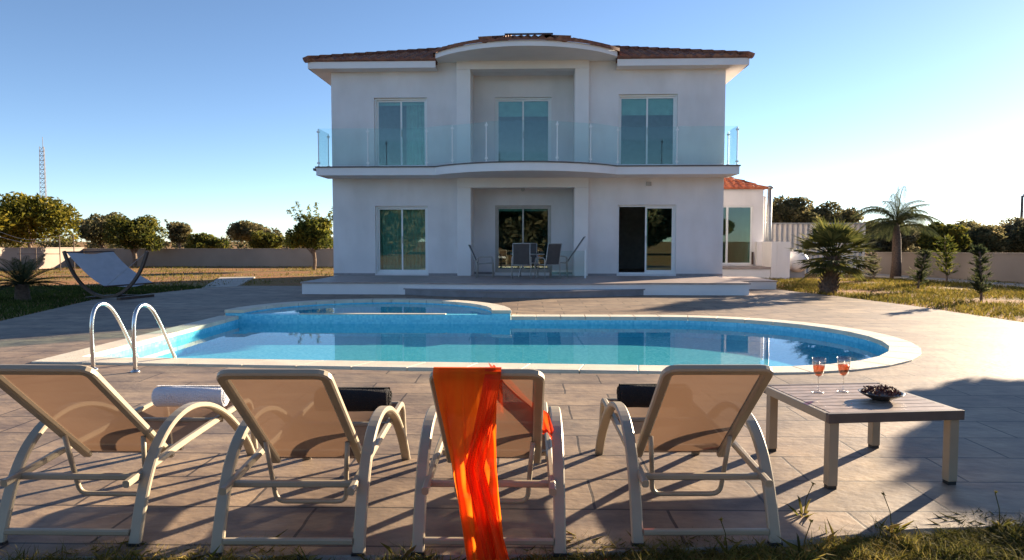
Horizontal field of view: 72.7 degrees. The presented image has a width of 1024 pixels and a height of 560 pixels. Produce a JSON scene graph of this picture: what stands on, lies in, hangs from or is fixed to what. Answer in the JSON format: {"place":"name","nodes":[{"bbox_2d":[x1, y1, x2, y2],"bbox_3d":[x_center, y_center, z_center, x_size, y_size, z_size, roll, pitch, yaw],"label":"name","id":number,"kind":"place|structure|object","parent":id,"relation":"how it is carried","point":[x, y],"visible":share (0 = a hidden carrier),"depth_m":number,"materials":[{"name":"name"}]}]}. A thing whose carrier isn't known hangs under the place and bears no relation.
{"place":"outdoors","nodes":[
{"label":"outdoors","id":0,"kind":"place"},
{"bbox_2d":[0,283,218,320],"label":"grass","id":1,"kind":"structure","parent":0,"point":[52,298],"depth_m":17.89,"materials":[{"name":"green plant"}]},
{"bbox_2d":[0,265,332,286],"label":"grass","id":2,"kind":"structure","parent":0,"point":[179,275],"depth_m":29.51,"materials":[{"name":"plant"}]},
{"bbox_2d":[202,277,254,287],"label":"garden path","id":3,"kind":"structure","parent":0,"point":[234,282],"depth_m":23.40,"materials":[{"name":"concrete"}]},
{"bbox_2d":[0,286,1023,556],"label":"pool deck","id":4,"kind":"structure","parent":0,"point":[970,364],"depth_m":4.41,"materials":[{"name":"concrete"}]},
{"bbox_2d":[62,251,154,299],"bbox_3d":[-9.612,-0.154,17.402,2.434,1.165,1.621,1,3,13],"label":"hammock","id":5,"kind":"object","parent":4,"relation":"on","point":[108,269],"visible":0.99,"depth_m":17.42,"materials":[{"name":"white fabric"}]},
{"bbox_2d":[89,302,138,369],"bbox_3d":[-4.549,0.963,8.065,0.101,1.480,1.071,0,3,1],"label":"pool handrail","id":6,"kind":"object","parent":4,"relation":"attached to","point":[91,325],"visible":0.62,"depth_m":7.58,"materials":[{"name":"metal"}]},
{"bbox_2d":[0,364,257,546],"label":"sun lounger","id":7,"kind":"object","parent":4,"relation":"on","point":[85,411],"visible":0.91,"depth_m":3.33,"materials":[{"name":"beige plastic"}]},
{"bbox_2d":[151,385,229,406],"bbox_3d":[-2.013,0.729,4.374,0.454,0.132,0.144,0,3,1],"label":"rolled towel","id":8,"kind":"object","parent":7,"relation":"on","point":[171,395],"visible":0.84,"depth_m":4.31,"materials":[{"name":"white fabric"}]},
{"bbox_2d":[130,303,176,372],"bbox_3d":[-4.022,0.970,7.935,0.101,1.480,1.071,0,3,1],"label":"pool handrail","id":9,"kind":"object","parent":4,"relation":"attached to","point":[133,329],"visible":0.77,"depth_m":7.46,"materials":[{"name":"metal"}]},
{"bbox_2d":[208,369,409,556],"bbox_3d":[-1.002,0.762,3.762,0.696,0.874,1.688,0,3,0],"label":"sun lounger","id":10,"kind":"object","parent":4,"relation":"on","point":[304,414],"visible":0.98,"depth_m":3.20,"materials":[{"name":"brown"}]},
{"bbox_2d":[338,387,391,410],"bbox_3d":[-0.971,0.729,4.263,0.454,0.146,0.159,0,3,0],"label":"rolled towel","id":11,"kind":"object","parent":10,"relation":"on","point":[364,398],"visible":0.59,"depth_m":4.20,"materials":[{"name":"black fabric"}]},
{"bbox_2d":[32,298,920,374],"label":"swimming pool","id":12,"kind":"structure","parent":4,"relation":"in","point":[242,337],"depth_m":11.53,"materials":[{"name":"liquid"}]},
{"bbox_2d":[250,303,491,313],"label":"spa water","id":13,"kind":"structure","parent":12,"relation":"in","point":[390,308],"depth_m":13.73,"materials":[{"name":"blue liquid"}]},
{"bbox_2d":[411,369,566,556],"bbox_3d":[-0.090,0.762,3.764,0.696,0.874,1.688,0,3,1],"label":"sun lounger","id":14,"kind":"object","parent":4,"relation":"on","point":[522,406],"visible":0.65,"depth_m":3.20,"materials":[{"name":"white plastic"}]},
{"bbox_2d":[433,363,553,559],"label":"sarong","id":15,"kind":"object","parent":14,"relation":"on","point":[467,399],"visible":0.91,"depth_m":2.89,"materials":[{"name":"orange fabric"}]},
{"bbox_2d":[0,525,1023,559],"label":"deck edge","id":16,"kind":"object","parent":4,"relation":"attached to","point":[447,557],"visible":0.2,"depth_m":3.13,"materials":[{"name":"plant"}]},
{"bbox_2d":[403,288,644,297],"bbox_3d":[0.282,0.343,17.656,6.302,0.185,0.978,0,3,2],"label":"terrace step","id":17,"kind":"object","parent":4,"relation":"on","point":[497,293],"visible":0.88,"depth_m":17.42,"materials":[{"name":"concrete"}]},
{"bbox_2d":[300,275,750,294],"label":"terrace","id":18,"kind":"structure","parent":4,"relation":"on","point":[650,285],"depth_m":18.32,"materials":[{"name":"concrete"}]},
{"bbox_2d":[468,244,493,277],"bbox_3d":[-0.917,-0.567,20.733,0.756,0.980,0.568,0,3,1],"label":"patio chair","id":19,"kind":"object","parent":18,"relation":"on","point":[476,261],"visible":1,"depth_m":20.49,"materials":[{"name":"metal"}]},
{"bbox_2d":[511,243,530,278],"bbox_3d":[0.270,-0.541,19.867,0.568,1.024,0.612,0,3,1],"label":"patio chair","id":20,"kind":"object","parent":18,"relation":"on","point":[521,254],"visible":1,"depth_m":19.63,"materials":[{"name":"metal"}]},
{"bbox_2d":[511,253,544,277],"bbox_3d":[0.468,-0.435,20.763,1.028,0.720,1.028,0,3,1],"label":"patio table","id":21,"kind":"object","parent":18,"relation":"on","point":[537,254],"visible":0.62,"depth_m":20.47,"materials":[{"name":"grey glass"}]},
{"bbox_2d":[520,243,537,275],"bbox_3d":[0.537,-0.643,21.693,0.568,1.024,0.612,0,3,1],"label":"patio chair","id":22,"kind":"object","parent":18,"relation":"on","point":[533,247],"visible":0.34,"depth_m":21.92,"materials":[{"name":"metal"}]},
{"bbox_2d":[534,243,561,278],"bbox_3d":[1.052,-0.544,19.951,0.568,1.020,0.633,-2,4,-34],"label":"patio chair","id":23,"kind":"object","parent":18,"relation":"on","point":[553,254],"visible":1,"depth_m":19.74,"materials":[{"name":"metal"}]},
{"bbox_2d":[550,236,585,277],"bbox_3d":[1.675,-0.696,20.874,1.035,1.221,0.568,0,3,1],"label":"patio chair","id":24,"kind":"object","parent":18,"relation":"on","point":[572,254],"visible":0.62,"depth_m":20.64,"materials":[{"name":"metal"}]},
{"bbox_2d":[584,249,585,277],"bbox_3d":[1.656,-0.469,20.221,1.000,0.840,0.051,0,3,-3],"label":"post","id":25,"kind":"object","parent":18,"relation":"on","point":[584,263],"visible":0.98,"depth_m":20.22,"materials":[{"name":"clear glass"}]},
{"bbox_2d":[595,364,782,545],"bbox_3d":[0.894,0.757,3.863,0.696,0.874,1.688,0,3,0],"label":"sun lounger","id":26,"kind":"object","parent":4,"relation":"on","point":[695,409],"visible":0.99,"depth_m":3.30,"materials":[{"name":"brown"}]},
{"bbox_2d":[616,384,656,406],"bbox_3d":[0.891,0.723,4.365,0.454,0.146,0.159,0,3,0],"label":"rolled towel","id":27,"kind":"object","parent":26,"relation":"on","point":[634,395],"visible":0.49,"depth_m":4.30,"materials":[{"name":"black fabric"}]},
{"bbox_2d":[782,482,815,516],"bbox_3d":[1.478,1.126,3.575,0.186,0.213,0.222,0,3,1],"label":"weed","id":28,"kind":"object","parent":4,"relation":"on","point":[806,511],"visible":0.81,"depth_m":3.58,"materials":[{"name":"green plant"}]},
{"bbox_2d":[763,382,964,489],"bbox_3d":[2.131,0.941,4.327,0.816,0.438,0.800,0,3,-6],"label":"slatted table","id":29,"kind":"object","parent":4,"relation":"on","point":[830,406],"visible":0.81,"depth_m":4.04,"materials":[{"name":"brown wood"}]},
{"bbox_2d":[858,384,904,400],"bbox_3d":[2.245,0.681,4.230,0.256,0.092,0.255,0,3,1],"label":"potpourri bowl","id":30,"kind":"object","parent":29,"relation":"on","point":[880,392],"visible":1,"depth_m":4.19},
{"bbox_2d":[877,492,914,533],"bbox_3d":[1.867,1.137,3.325,0.205,0.218,0.167,0,3,1],"label":"weed","id":31,"kind":"object","parent":4,"relation":"on","point":[897,529],"visible":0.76,"depth_m":3.35,"materials":[{"name":"green plant"}]},
{"bbox_2d":[988,490,1021,527],"bbox_3d":[2.419,1.145,3.417,0.150,0.193,0.148,2,4,34],"label":"weed","id":32,"kind":"object","parent":4,"relation":"on","point":[1004,525],"visible":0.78,"depth_m":3.45,"materials":[{"name":"green plant"}]},
{"bbox_2d":[0,506,1023,559],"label":"grass","id":33,"kind":"structure","parent":0,"point":[879,542],"depth_m":3.17,"materials":[{"name":"green plant"}]},
{"bbox_2d":[0,242,1023,559],"bbox_3d":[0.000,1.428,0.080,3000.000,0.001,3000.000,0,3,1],"label":"ground","id":34,"kind":"structure","parent":0,"point":[282,276],"depth_m":26.64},
{"bbox_2d":[0,253,70,300],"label":"sago palm","id":35,"kind":"object","parent":34,"relation":"on","point":[19,283],"visible":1,"depth_m":16.45,"materials":[{"name":"green plant"}]},
{"bbox_2d":[1,232,74,270],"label":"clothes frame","id":36,"kind":"object","parent":34,"relation":"on","point":[45,241],"visible":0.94,"depth_m":32.41,"materials":[{"name":"wood"}]},
{"bbox_2d":[0,191,82,247],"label":"broadleaf tree","id":37,"kind":"object","parent":34,"relation":"on","point":[25,216],"visible":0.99,"depth_m":45.75,"materials":[{"name":"green plant"}]},
{"bbox_2d":[0,247,83,270],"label":"garden wall","id":38,"kind":"structure","parent":34,"relation":"on","point":[52,258],"depth_m":36.07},
{"bbox_2d":[39,137,48,245],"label":"lattice mast","id":39,"kind":"object","parent":34,"relation":"on","point":[44,169],"visible":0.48,"depth_m":210.86,"materials":[{"name":"metal"}]},
{"bbox_2d":[72,211,125,247],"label":"tree","id":40,"kind":"object","parent":34,"relation":"on","point":[91,227],"visible":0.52,"depth_m":57.15,"materials":[{"name":"green plant"}]},
{"bbox_2d":[101,213,167,266],"bbox_3d":[-20.326,-2.140,37.671,2.870,2.997,3.334,0,3,1],"label":"olive tree","id":41,"kind":"object","parent":34,"relation":"on","point":[137,234],"visible":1,"depth_m":37.18,"materials":[{"name":"green plant"}]},
{"bbox_2d":[0,235,332,248],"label":"woods","id":42,"kind":"object","parent":34,"relation":"on","point":[241,244],"visible":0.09,"depth_m":117.07,"materials":[{"name":"green plant"}]},
{"bbox_2d":[164,219,192,248],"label":"tree","id":43,"kind":"object","parent":34,"relation":"on","point":[179,232],"visible":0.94,"depth_m":59.98,"materials":[{"name":"green plant"}]},
{"bbox_2d":[185,232,229,248],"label":"bushy tree","id":44,"kind":"object","parent":34,"relation":"on","point":[202,240],"visible":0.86,"depth_m":46.81,"materials":[{"name":"green plant"}]},
{"bbox_2d":[84,248,333,266],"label":"garden wall","id":45,"kind":"structure","parent":34,"relation":"on","point":[245,257],"depth_m":39.23,"materials":[{"name":"grey concrete"}]},
{"bbox_2d":[225,220,282,242],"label":"broadleaf tree","id":46,"kind":"object","parent":34,"relation":"on","point":[240,231],"visible":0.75,"depth_m":60.86,"materials":[{"name":"green plant"}]},
{"bbox_2d":[248,230,286,248],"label":"bushy tree","id":47,"kind":"object","parent":34,"relation":"on","point":[262,239],"visible":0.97,"depth_m":45.83,"materials":[{"name":"green plant"}]},
{"bbox_2d":[285,201,332,269],"bbox_3d":[-9.815,-2.154,34.130,2.768,3.411,2.480,0,3,1],"label":"citrus tree","id":48,"kind":"object","parent":34,"relation":"on","point":[315,233],"visible":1,"depth_m":33.64,"materials":[{"name":"green plant"}]},
{"bbox_2d":[303,33,754,276],"bbox_3d":[0.568,-4.381,24.987,13.657,8.719,11.699,0,3,2],"label":"villa","id":49,"kind":"object","parent":34,"relation":"on","point":[494,147],"visible":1,"depth_m":21.65,"materials":[{"name":"paint"}]},
{"bbox_2d":[375,98,426,165],"bbox_3d":[-3.460,-4.590,21.913,1.720,2.240,0.285,0,3,2],"label":"sliding door","id":50,"kind":"structure","parent":49,"relation":"in","point":[416,108],"depth_m":21.95,"materials":[{"name":"white metal"}]},
{"bbox_2d":[376,206,427,273],"bbox_3d":[-3.460,-1.276,22.098,1.720,2.180,0.285,0,3,2],"label":"sliding door","id":51,"kind":"structure","parent":49,"relation":"in","point":[401,231],"depth_m":22.19,"materials":[{"name":"glass"}]},
{"bbox_2d":[495,206,550,272],"bbox_3d":[0.368,-1.351,22.902,1.890,2.240,0.185,0,3,2],"label":"sliding door","id":52,"kind":"structure","parent":49,"relation":"in","point":[497,208],"depth_m":22.86,"materials":[{"name":"metal"}]},
{"bbox_2d":[495,98,550,160],"bbox_3d":[0.368,-4.730,22.713,1.890,2.430,0.185,0,3,2],"label":"sliding door","id":53,"kind":"structure","parent":49,"relation":"in","point":[504,107],"depth_m":22.72,"materials":[{"name":"clear glass"}]},
{"bbox_2d":[617,205,675,273],"bbox_3d":[4.181,-1.265,21.728,1.860,2.200,0.120,0,3,2],"label":"sliding door","id":54,"kind":"structure","parent":49,"relation":"in","point":[672,271],"depth_m":21.70,"materials":[{"name":"white metal"}]},
{"bbox_2d":[618,95,676,164],"bbox_3d":[4.183,-4.596,21.574,1.860,2.290,0.185,0,3,2],"label":"sliding door","id":55,"kind":"structure","parent":49,"relation":"in","point":[646,105],"depth_m":21.58,"materials":[{"name":"white metal"}]},
{"bbox_2d":[712,517,745,552],"bbox_3d":[0.998,1.165,3.173,0.161,0.180,0.153,0,3,1],"label":"weed","id":56,"kind":"object","parent":34,"relation":"on","point":[725,541],"visible":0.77,"depth_m":3.17,"materials":[{"name":"green plant"}]},
{"bbox_2d":[723,277,777,288],"bbox_3d":[7.022,0.092,21.381,1.470,0.270,2.330,0,3,2],"label":"side step","id":57,"kind":"object","parent":34,"relation":"on","point":[759,283],"visible":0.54,"depth_m":20.25,"materials":[{"name":"concrete"}]},
{"bbox_2d":[722,177,789,279],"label":"annexe","id":58,"kind":"structure","parent":34,"relation":"on","point":[748,251],"depth_m":26.91,"materials":[{"name":"white paint"}]},
{"bbox_2d":[723,206,751,263],"bbox_3d":[8.078,-1.743,27.063,2.460,2.260,0.094,0,3,1],"label":"sliding door","id":59,"kind":"structure","parent":58,"relation":"in","point":[726,226],"depth_m":27.01,"materials":[{"name":"clear glass"}]},
{"bbox_2d":[763,185,773,241],"bbox_3d":[10.282,-1.972,27.932,0.368,3.620,0.292,0,3,1],"label":"flue pipe","id":60,"kind":"object","parent":34,"relation":"on","point":[769,208],"visible":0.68,"depth_m":27.86,"materials":[{"name":"silver metal"}]},
{"bbox_2d":[766,194,822,222],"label":"broadleaf tree","id":61,"kind":"object","parent":34,"relation":"on","point":[790,210],"visible":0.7,"depth_m":44.98,"materials":[{"name":"green plant"}]},
{"bbox_2d":[784,519,836,559],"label":"weed","id":62,"kind":"object","parent":34,"relation":"on","point":[809,555],"visible":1,"depth_m":3.05,"materials":[{"name":"green plant"}]},
{"bbox_2d":[765,223,865,273],"bbox_3d":[12.862,-1.352,29.743,4.420,2.180,0.170,0,3,1],"label":"panel fence","id":63,"kind":"object","parent":34,"relation":"on","point":[782,232],"visible":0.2,"depth_m":29.70,"materials":[{"name":"metal"}]},
{"bbox_2d":[805,200,845,222],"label":"tree","id":64,"kind":"object","parent":34,"relation":"on","point":[824,210],"visible":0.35,"depth_m":46.92,"materials":[{"name":"green plant"}]},
{"bbox_2d":[788,216,881,293],"bbox_3d":[8.761,-0.695,18.946,2.399,2.210,2.665,0,3,1],"label":"fan palm","id":65,"kind":"object","parent":34,"relation":"on","point":[827,236],"visible":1,"depth_m":18.61,"materials":[{"name":"green plant"}]},
{"bbox_2d":[832,206,863,222],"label":"broadleaf tree","id":66,"kind":"object","parent":34,"relation":"on","point":[847,214],"visible":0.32,"depth_m":48.33,"materials":[{"name":"green plant"}]},
{"bbox_2d":[861,220,874,243],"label":"broadleaf tree","id":67,"kind":"object","parent":34,"relation":"on","point":[868,228],"visible":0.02,"depth_m":50.55,"materials":[{"name":"green plant"}]},
{"bbox_2d":[865,250,881,278],"bbox_3d":[12.926,-0.542,24.966,0.729,1.199,0.652,1,4,25],"label":"young shrub","id":68,"kind":"object","parent":34,"relation":"on","point":[873,274],"visible":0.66,"depth_m":24.93,"materials":[{"name":"green plant"}]},
{"bbox_2d":[866,221,920,253],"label":"broadleaf tree","id":69,"kind":"object","parent":34,"relation":"on","point":[907,242],"visible":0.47,"depth_m":42.58,"materials":[{"name":"green plant"}]},
{"bbox_2d":[850,186,945,278],"bbox_3d":[14.867,-1.813,26.669,2.700,3.556,3.100,-3,4,-41],"label":"feather palm","id":70,"kind":"object","parent":34,"relation":"on","point":[889,220],"visible":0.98,"depth_m":26.51,"materials":[{"name":"green plant"}]},
{"bbox_2d":[911,227,923,251],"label":"broadleaf tree","id":71,"kind":"object","parent":34,"relation":"on","point":[917,244],"visible":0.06,"depth_m":46.47,"materials":[{"name":"green plant"}]},
{"bbox_2d":[905,248,934,289],"bbox_3d":[11.653,-0.297,19.893,0.745,1.279,0.765,2,4,29],"label":"young shrub","id":72,"kind":"object","parent":34,"relation":"on","point":[919,277],"visible":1,"depth_m":19.85,"materials":[{"name":"green plant"}]},
{"bbox_2d":[864,252,1023,283],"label":"garden wall","id":73,"kind":"structure","parent":34,"relation":"on","point":[1005,267],"depth_m":25.24,"materials":[{"name":"grey concrete"}]},
{"bbox_2d":[916,221,973,252],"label":"broadleaf tree","id":74,"kind":"object","parent":34,"relation":"on","point":[960,238],"visible":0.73,"depth_m":40.78,"materials":[{"name":"green plant"}]},
{"bbox_2d":[932,234,959,281],"bbox_3d":[14.717,-0.730,23.599,0.986,1.724,0.948,2,4,25],"label":"young shrub","id":75,"kind":"object","parent":34,"relation":"on","point":[947,264],"visible":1,"depth_m":23.55,"materials":[{"name":"green plant"}]},
{"bbox_2d":[949,218,984,252],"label":"broadleaf tree","id":76,"kind":"object","parent":34,"relation":"on","point":[972,224],"visible":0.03,"depth_m":51.29,"materials":[{"name":"green plant"}]},
{"bbox_2d":[967,243,995,301],"bbox_3d":[11.085,-0.180,16.392,0.778,1.433,0.631,-2,4,-33],"label":"young shrub","id":77,"kind":"object","parent":34,"relation":"on","point":[980,278],"visible":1,"depth_m":16.36,"materials":[{"name":"green plant"}]},
{"bbox_2d":[956,224,1009,252],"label":"broadleaf tree","id":78,"kind":"object","parent":34,"relation":"on","point":[992,238],"visible":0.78,"depth_m":44.65,"materials":[{"name":"green plant"}]},
{"bbox_2d":[993,216,1023,252],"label":"broadleaf tree","id":79,"kind":"object","parent":34,"relation":"on","point":[1015,223],"visible":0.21,"depth_m":48.28,"materials":[{"name":"green plant"}]},
{"bbox_2d":[1005,225,1023,252],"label":"broadleaf tree","id":80,"kind":"object","parent":34,"relation":"on","point":[1016,239],"visible":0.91,"depth_m":46.41,"materials":[{"name":"green plant"}]},
{"bbox_2d":[1020,194,1023,217],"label":"utility pole","id":81,"kind":"object","parent":34,"relation":"on","point":[1021,206],"visible":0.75,"depth_m":58.82,"materials":[{"name":"grey metal"}]},
{"bbox_2d":[0,0,1023,356],"label":"sky","id":82,"kind":"structure","parent":0,"point":[206,115],"materials":[{"name":"blue"}]},
{"bbox_2d":[790,248,807,277],"bbox_3d":[10.741,-0.656,26.774,0.760,1.120,1.960,0,3,1],"label":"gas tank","id":83,"kind":"object","parent":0,"point":[796,273],"visible":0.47,"depth_m":25.93,"materials":[{"name":"white metal"}]},
{"bbox_2d":[758,277,1023,321],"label":"grass","id":84,"kind":"structure","parent":0,"point":[980,309],"depth_m":18.37,"materials":[{"name":"green plant"}]},
{"bbox_2d":[843,273,1023,287],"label":"path","id":85,"kind":"structure","parent":0,"point":[906,277],"depth_m":24.59,"materials":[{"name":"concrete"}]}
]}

